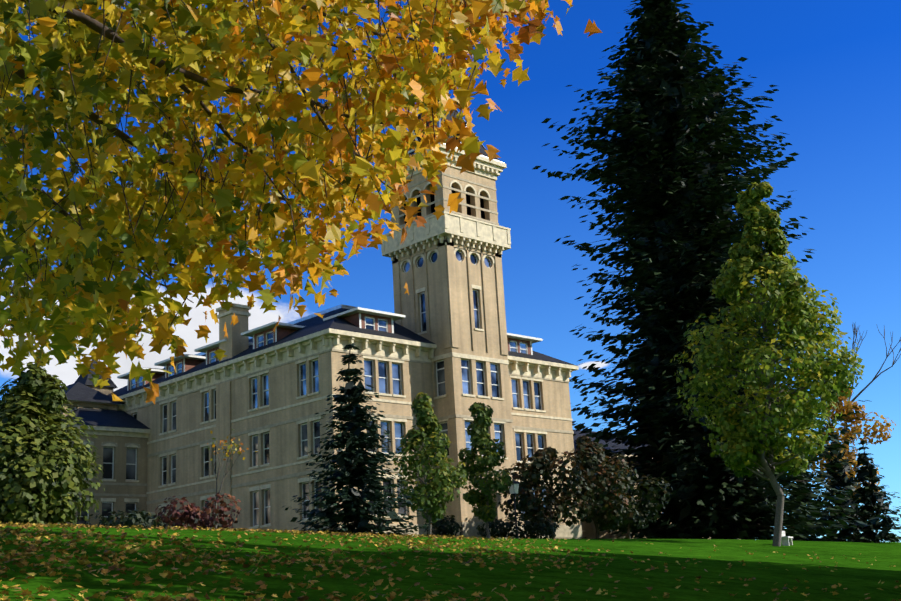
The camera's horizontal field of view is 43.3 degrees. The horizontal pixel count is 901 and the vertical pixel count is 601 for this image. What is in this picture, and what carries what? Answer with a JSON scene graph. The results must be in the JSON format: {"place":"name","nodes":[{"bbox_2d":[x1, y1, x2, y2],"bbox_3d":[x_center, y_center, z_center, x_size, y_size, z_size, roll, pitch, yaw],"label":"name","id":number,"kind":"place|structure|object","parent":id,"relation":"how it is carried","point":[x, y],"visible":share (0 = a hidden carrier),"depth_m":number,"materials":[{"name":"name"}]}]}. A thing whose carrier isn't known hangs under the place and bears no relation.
{"place":"outdoors","nodes":[
{"label":"outdoors","id":0,"kind":"place"},
{"bbox_2d":[0,526,900,600],"bbox_3d":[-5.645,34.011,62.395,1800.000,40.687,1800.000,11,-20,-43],"label":"lawn","id":1,"kind":"structure","parent":0,"point":[859,579],"depth_m":27.63,"materials":[{"name":"green plant"}]},
{"bbox_2d":[0,362,104,526],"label":"columnar tree","id":2,"kind":"object","parent":1,"relation":"on","point":[45,445],"depth_m":44.80,"materials":[{"name":"green plant"}]},
{"bbox_2d":[40,382,167,527],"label":"building wing","id":3,"kind":"structure","parent":1,"relation":"on","point":[121,452],"depth_m":83.29,"materials":[{"name":"beige brick"}]},
{"bbox_2d":[84,508,187,528],"bbox_3d":[-14.503,10.434,52.623,4.035,1.638,4.294,11,-20,-43],"label":"shrub","id":4,"kind":"object","parent":1,"relation":"on","point":[136,518],"visible":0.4,"depth_m":51.99,"materials":[{"name":"green plant"}]},
{"bbox_2d":[154,492,242,529],"bbox_3d":[-10.228,8.911,46.769,3.610,1.785,2.768,-4,-15,2],"label":"red shrub","id":5,"kind":"object","parent":1,"relation":"on","point":[187,516],"visible":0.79,"depth_m":46.45,"materials":[{"name":"red plant"}]},
{"bbox_2d":[210,442,241,528],"bbox_3d":[-9.217,7.739,46.536,1.122,3.837,1.082,11,-20,-43],"label":"sapling","id":6,"kind":"object","parent":1,"relation":"on","point":[216,498],"visible":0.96,"depth_m":46.73,"materials":[{"name":"brown wood"}]},
{"bbox_2d":[207,429,257,460],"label":"tree leaves","id":7,"kind":"object","parent":6,"relation":"attached to","point":[229,447],"visible":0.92,"depth_m":46.99,"materials":[{"name":"yellow plant"}]},
{"bbox_2d":[392,392,466,536],"bbox_3d":[-0.971,9.042,61.536,3.967,8.220,4.188,11,-20,-43],"label":"ash tree","id":8,"kind":"object","parent":1,"relation":"on","point":[423,411],"depth_m":60.82,"materials":[{"name":"green plant"}]},
{"bbox_2d":[424,515,462,536],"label":"shrub","id":9,"kind":"object","parent":1,"relation":"on","point":[442,529],"visible":0.77,"depth_m":66.27,"materials":[{"name":"green plant"}]},
{"bbox_2d":[0,521,900,600],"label":"fallen leaves","id":10,"kind":"object","parent":1,"relation":"on","point":[82,560],"visible":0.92,"depth_m":24.92,"materials":[{"name":"yellow plant"}]},
{"bbox_2d":[0,0,602,403],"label":"maple","id":11,"kind":"object","parent":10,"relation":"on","point":[217,48],"depth_m":8.93,"materials":[{"name":"yellow plant"}]},
{"bbox_2d":[283,343,440,535],"bbox_3d":[-4.128,6.057,49.282,6.221,8.732,6.564,11,-20,-43],"label":"spruce","id":12,"kind":"object","parent":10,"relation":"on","point":[352,499],"depth_m":48.73,"materials":[{"name":"green plant"}]},
{"bbox_2d":[456,402,512,537],"bbox_3d":[1.865,9.791,65.016,3.174,8.226,3.434,11,-20,-43],"label":"ash tree","id":13,"kind":"object","parent":1,"relation":"on","point":[491,458],"depth_m":64.84,"materials":[{"name":"green plant"}]},
{"bbox_2d":[476,516,533,538],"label":"shrub","id":14,"kind":"object","parent":1,"relation":"on","point":[497,526],"visible":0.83,"depth_m":67.54,"materials":[{"name":"green plant"}]},
{"bbox_2d":[508,479,519,538],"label":"lamp post","id":15,"kind":"object","parent":1,"relation":"on","point":[514,489],"visible":0.79,"depth_m":67.72,"materials":[{"name":"black metal"}]},
{"bbox_2d":[455,536,580,538],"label":"old main plinth","id":16,"kind":"structure","parent":1,"relation":"on","point":[520,538],"depth_m":75.27,"materials":[{"name":"stone"}]},
{"bbox_2d":[75,303,581,537],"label":"old block","id":17,"kind":"structure","parent":16,"relation":"on","point":[265,391],"depth_m":76.03,"materials":[{"name":"beige brick"}]},
{"bbox_2d":[573,430,738,538],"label":"building","id":18,"kind":"structure","parent":17,"relation":"attached to","point":[588,530],"depth_m":102.19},
{"bbox_2d":[377,108,520,535],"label":"old tower","id":19,"kind":"structure","parent":16,"relation":"on","point":[447,267],"depth_m":77.73,"materials":[{"name":"beige brick"}]},
{"bbox_2d":[518,518,559,538],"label":"shrub","id":20,"kind":"object","parent":1,"relation":"on","point":[538,531],"visible":0.79,"depth_m":68.29,"materials":[{"name":"green plant"}]},
{"bbox_2d":[498,446,591,538],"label":"dark tree","id":21,"kind":"object","parent":1,"relation":"on","point":[543,460],"depth_m":70.33,"materials":[{"name":"green plant"}]},
{"bbox_2d":[557,435,638,538],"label":"dark tree","id":22,"kind":"object","parent":1,"relation":"on","point":[589,452],"depth_m":73.31,"materials":[{"name":"plant"}]},
{"bbox_2d":[578,463,672,538],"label":"dark tree","id":23,"kind":"object","parent":1,"relation":"on","point":[643,517],"depth_m":77.74,"materials":[{"name":"green plant"}]},
{"bbox_2d":[533,0,900,541],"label":"tall fir","id":24,"kind":"object","parent":1,"relation":"on","point":[698,234],"depth_m":97.00,"materials":[{"name":"green plant"}]},
{"bbox_2d":[670,181,864,545],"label":"tulip tree","id":25,"kind":"object","parent":1,"relation":"on","point":[774,270],"depth_m":66.39,"materials":[{"name":"green plant"}]},
{"bbox_2d":[781,531,792,545],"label":"chair","id":26,"kind":"object","parent":1,"relation":"on","point":[786,540],"visible":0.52,"depth_m":66.54,"materials":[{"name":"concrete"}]},
{"bbox_2d":[781,437,854,541],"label":"conifer","id":27,"kind":"object","parent":1,"relation":"on","point":[824,515],"depth_m":99.05,"materials":[{"name":"green plant"}]},
{"bbox_2d":[807,382,895,531],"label":"orange tree","id":28,"kind":"object","parent":1,"relation":"on","point":[847,407],"depth_m":118.93,"materials":[{"name":"orange plant"}]},
{"bbox_2d":[804,306,900,541],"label":"bare tree","id":29,"kind":"object","parent":1,"relation":"on","point":[873,379],"visible":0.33,"depth_m":132.43,"materials":[{"name":"grey plant"}]},
{"bbox_2d":[814,431,896,542],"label":"conifer","id":30,"kind":"object","parent":1,"relation":"on","point":[836,480],"depth_m":104.33,"materials":[{"name":"green plant"}]},
{"bbox_2d":[836,440,900,542],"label":"conifer","id":31,"kind":"object","parent":1,"relation":"on","point":[867,494],"depth_m":99.47,"materials":[{"name":"green plant"}]},
{"bbox_2d":[0,0,900,541],"label":"sky","id":32,"kind":"structure","parent":0,"point":[834,66],"materials":[{"name":"blue"}]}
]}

